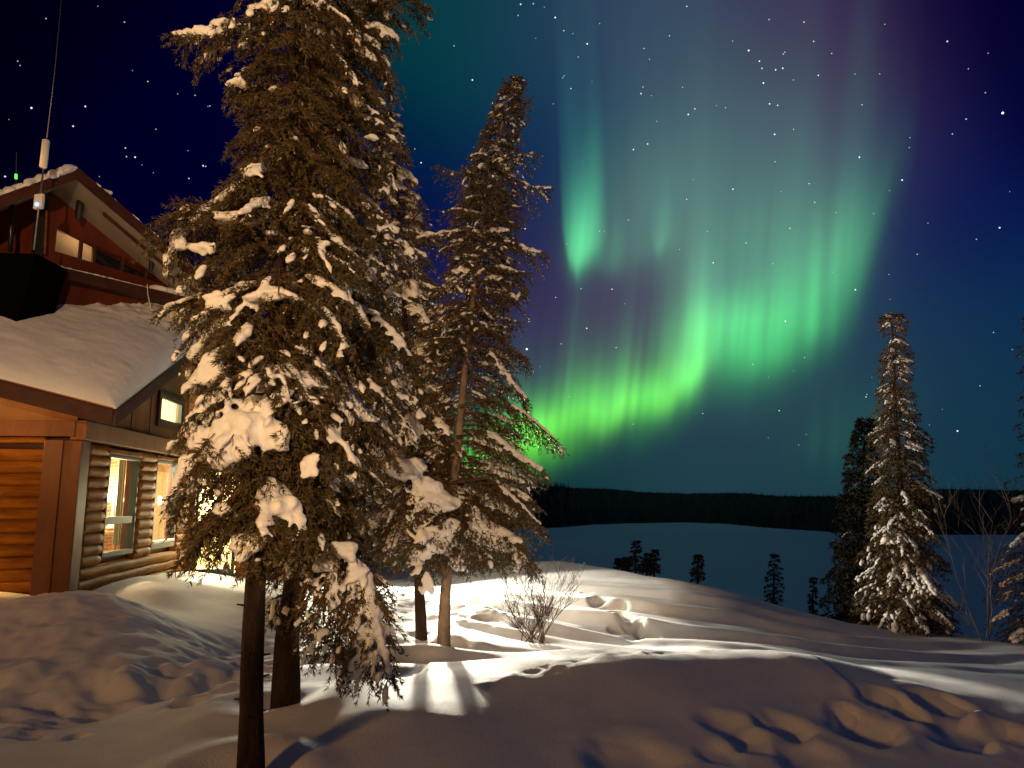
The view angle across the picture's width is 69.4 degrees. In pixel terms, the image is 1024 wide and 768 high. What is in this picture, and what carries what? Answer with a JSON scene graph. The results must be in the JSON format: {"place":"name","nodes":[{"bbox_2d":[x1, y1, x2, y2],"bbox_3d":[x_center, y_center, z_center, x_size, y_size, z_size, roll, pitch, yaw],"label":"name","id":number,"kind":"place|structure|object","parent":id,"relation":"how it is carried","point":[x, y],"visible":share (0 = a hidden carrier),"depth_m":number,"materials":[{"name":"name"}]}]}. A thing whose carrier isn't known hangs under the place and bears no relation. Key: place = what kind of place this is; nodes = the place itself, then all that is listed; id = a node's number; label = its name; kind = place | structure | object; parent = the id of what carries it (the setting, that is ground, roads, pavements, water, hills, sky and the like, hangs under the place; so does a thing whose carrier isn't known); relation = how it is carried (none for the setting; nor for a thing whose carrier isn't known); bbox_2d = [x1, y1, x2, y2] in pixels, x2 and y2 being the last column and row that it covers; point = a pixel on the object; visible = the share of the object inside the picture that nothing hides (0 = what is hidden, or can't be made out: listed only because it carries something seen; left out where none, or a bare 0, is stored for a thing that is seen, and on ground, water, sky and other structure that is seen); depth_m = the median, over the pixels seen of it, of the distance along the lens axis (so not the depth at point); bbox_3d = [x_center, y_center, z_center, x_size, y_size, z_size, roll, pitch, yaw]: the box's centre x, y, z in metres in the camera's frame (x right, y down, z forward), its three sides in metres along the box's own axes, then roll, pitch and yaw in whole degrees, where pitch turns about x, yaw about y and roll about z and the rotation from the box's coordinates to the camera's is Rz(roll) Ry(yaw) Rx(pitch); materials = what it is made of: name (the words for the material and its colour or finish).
{"place":"outdoors","nodes":[
{"label":"outdoors","id":0,"kind":"place"},
{"bbox_2d":[0,0,1023,496],"bbox_3d":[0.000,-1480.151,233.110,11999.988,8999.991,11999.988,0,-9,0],"label":"sky","id":1,"kind":"structure","parent":0,"point":[752,222],"depth_m":5397.80,"materials":[{"name":"blue"}]},
{"bbox_2d":[0,555,1023,767],"bbox_3d":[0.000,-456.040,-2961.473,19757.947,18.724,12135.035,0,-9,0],"label":"snow ground","id":2,"kind":"structure","parent":0,"point":[620,669],"depth_m":6.01,"materials":[{"name":"white snow"}]},
{"bbox_2d":[0,164,404,595],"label":"log lodge","id":3,"kind":"structure","parent":2,"relation":"on","point":[90,391],"depth_m":10.71,"materials":[{"name":"brown wood"}]},
{"bbox_2d":[15,152,17,183],"bbox_3d":[-8.151,-3.466,12.169,0.062,0.756,0.116,9,-12,-44],"label":"whip antenna","id":4,"kind":"object","parent":3,"relation":"on","point":[16,174],"visible":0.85,"depth_m":12.18,"materials":[{"name":"black paint"}]},
{"bbox_2d":[33,0,61,249],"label":"antenna mast","id":5,"kind":"object","parent":3,"relation":"on","point":[39,201],"visible":1,"depth_m":10.27,"materials":[{"name":"grey metal"}]},
{"bbox_2d":[105,531,115,549],"bbox_3d":[-6.528,2.806,11.968,0.400,0.850,0.500,1,-9,-6],"label":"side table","id":6,"kind":"object","parent":3,"relation":"in","point":[113,546],"visible":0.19,"depth_m":11.80,"materials":[{"name":"brown wood"}]},
{"bbox_2d":[105,489,123,529],"bbox_3d":[-6.528,2.046,12.088,0.339,0.650,0.339,0,-9,0],"label":"floor lamp","id":7,"kind":"object","parent":6,"relation":"on","point":[112,495],"visible":0.51,"depth_m":12.01,"materials":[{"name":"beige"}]},
{"bbox_2d":[112,460,126,544],"bbox_3d":[-6.303,1.895,11.871,0.121,1.350,0.044,1,-9,-7],"label":"curtain","id":8,"kind":"object","parent":3,"relation":"hanging from","point":[119,499],"visible":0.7,"depth_m":11.88,"materials":[{"name":"beige fabric"}]},
{"bbox_2d":[99,454,139,557],"bbox_3d":[-6.000,1.852,11.279,0.105,1.490,1.110,1,-9,-6],"label":"window","id":9,"kind":"structure","parent":3,"relation":"in","point":[130,519],"depth_m":11.68,"materials":[{"name":"teal"}]},
{"bbox_2d":[153,463,163,543],"bbox_3d":[-7.398,2.580,14.070,1.235,2.200,0.300,1,-9,-6],"label":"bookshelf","id":10,"kind":"object","parent":3,"relation":"in","point":[158,501],"visible":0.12,"depth_m":14.18,"materials":[{"name":"brown wood"}]},
{"bbox_2d":[149,460,177,549],"bbox_3d":[-6.178,2.131,13.115,0.120,1.510,1.120,1,-9,-6],"label":"window","id":11,"kind":"structure","parent":3,"relation":"in","point":[170,542],"depth_m":12.93,"materials":[{"name":"teal"}]},
{"bbox_2d":[160,395,182,425],"bbox_3d":[-6.206,0.509,13.418,0.075,0.470,1.100,1,-9,-6],"label":"window","id":12,"kind":"structure","parent":3,"relation":"in","point":[180,408],"depth_m":13.60,"materials":[{"name":"teal"}]},
{"bbox_2d":[192,482,237,572],"bbox_3d":[-5.828,2.699,14.566,0.780,2.000,0.100,1,-9,-6],"label":"bay window","id":13,"kind":"structure","parent":3,"relation":"in","point":[232,562],"depth_m":14.42,"materials":[{"name":"teal"}]},
{"bbox_2d":[131,0,377,767],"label":"spruce tree","id":14,"kind":"object","parent":2,"relation":"on","point":[244,438],"visible":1,"depth_m":4.38,"materials":[{"name":"green plant"}]},
{"bbox_2d":[237,0,434,714],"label":"spruce tree","id":15,"kind":"object","parent":2,"relation":"on","point":[354,592],"visible":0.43,"depth_m":5.41,"materials":[{"name":"green plant"}]},
{"bbox_2d":[343,99,537,640],"bbox_3d":[-0.914,-0.429,9.050,2.417,7.411,2.137,0,-9,0],"label":"spruce tree","id":16,"kind":"object","parent":2,"relation":"on","point":[423,490],"visible":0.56,"depth_m":8.47,"materials":[{"name":"green plant"}]},
{"bbox_2d":[403,74,569,646],"bbox_3d":[-0.304,-0.348,8.700,1.908,7.136,1.656,0,-9,0],"label":"spruce tree","id":17,"kind":"object","parent":2,"relation":"on","point":[469,312],"visible":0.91,"depth_m":8.61,"materials":[{"name":"green plant"}]},
{"bbox_2d":[491,545,584,642],"bbox_3d":[0.321,2.594,9.123,1.251,1.222,1.146,0,-9,0],"label":"bare shrub","id":18,"kind":"object","parent":2,"relation":"on","point":[541,616],"visible":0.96,"depth_m":9.04,"materials":[{"name":"brown plant"}]},
{"bbox_2d":[613,557,621,569],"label":"spruce","id":19,"kind":"object","parent":2,"relation":"on","point":[617,562],"visible":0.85,"depth_m":24.31,"materials":[{"name":"green plant"}]},
{"bbox_2d":[620,556,631,571],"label":"spruce","id":20,"kind":"object","parent":2,"relation":"on","point":[625,562],"visible":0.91,"depth_m":23.32,"materials":[{"name":"green plant"}]},
{"bbox_2d":[628,540,643,574],"bbox_3d":[3.900,5.866,23.373,0.543,1.856,0.575,7,-12,-39],"label":"spruce","id":21,"kind":"object","parent":2,"relation":"on","point":[636,558],"visible":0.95,"depth_m":23.37,"materials":[{"name":"green plant"}]},
{"bbox_2d":[641,552,650,575],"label":"spruce","id":22,"kind":"object","parent":2,"relation":"on","point":[646,559],"visible":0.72,"depth_m":24.32,"materials":[{"name":"green plant"}]},
{"bbox_2d":[647,549,661,576],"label":"spruce","id":23,"kind":"object","parent":2,"relation":"on","point":[652,568],"visible":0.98,"depth_m":23.36,"materials":[{"name":"green plant"}]},
{"bbox_2d":[689,554,705,583],"bbox_3d":[5.622,5.944,22.340,0.547,1.589,0.552,0,-9,0],"label":"spruce","id":24,"kind":"object","parent":2,"relation":"on","point":[701,566],"visible":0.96,"depth_m":22.36,"materials":[{"name":"green plant"}]},
{"bbox_2d":[763,553,784,606],"bbox_3d":[7.201,5.753,20.361,0.584,2.185,0.641,6,-11,-35],"label":"spruce","id":25,"kind":"object","parent":2,"relation":"on","point":[773,591],"visible":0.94,"depth_m":20.36,"materials":[{"name":"green plant"}]},
{"bbox_2d":[807,576,818,614],"bbox_3d":[8.277,6.196,20.277,0.363,1.819,0.355,-3,-10,20],"label":"spruce","id":26,"kind":"object","parent":2,"relation":"on","point":[811,610],"visible":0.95,"depth_m":20.30,"materials":[{"name":"green plant"}]},
{"bbox_2d":[816,417,888,624],"bbox_3d":[6.791,3.069,14.904,1.678,4.886,1.558,0,-9,0],"label":"spruce tree","id":27,"kind":"object","parent":2,"relation":"on","point":[849,571],"visible":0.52,"depth_m":14.87,"materials":[{"name":"green plant"}]},
{"bbox_2d":[847,312,964,636],"bbox_3d":[6.808,1.836,13.267,1.970,6.483,1.931,0,-9,0],"label":"spruce tree","id":28,"kind":"object","parent":2,"relation":"on","point":[908,611],"visible":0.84,"depth_m":13.01,"materials":[{"name":"green plant"}]},
{"bbox_2d":[909,444,1023,640],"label":"leafless sapling","id":29,"kind":"object","parent":2,"relation":"on","point":[991,580],"visible":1,"depth_m":11.91,"materials":[{"name":"brown plant"}]},
{"bbox_2d":[979,316,1023,644],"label":"spruce tree","id":30,"kind":"object","parent":2,"relation":"on","point":[1017,636],"visible":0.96,"depth_m":12.45,"materials":[{"name":"green plant"}]},
{"bbox_2d":[408,481,1023,534],"bbox_3d":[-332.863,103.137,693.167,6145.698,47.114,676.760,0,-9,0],"label":"hills","id":31,"kind":"structure","parent":0,"point":[666,512],"depth_m":572.72,"materials":[{"name":"black"}]},
{"bbox_2d":[479,478,1023,534],"bbox_3d":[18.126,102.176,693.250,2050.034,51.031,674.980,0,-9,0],"label":"forest","id":32,"kind":"object","parent":31,"relation":"on","point":[564,487],"visible":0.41,"depth_m":614.78,"materials":[{"name":"black plant"}]},
{"bbox_2d":[511,522,1023,642],"bbox_3d":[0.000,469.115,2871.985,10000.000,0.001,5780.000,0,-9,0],"label":"frozen lake","id":33,"kind":"structure","parent":0,"point":[736,558],"depth_m":221.82,"materials":[{"name":"blue ice"}]}
]}

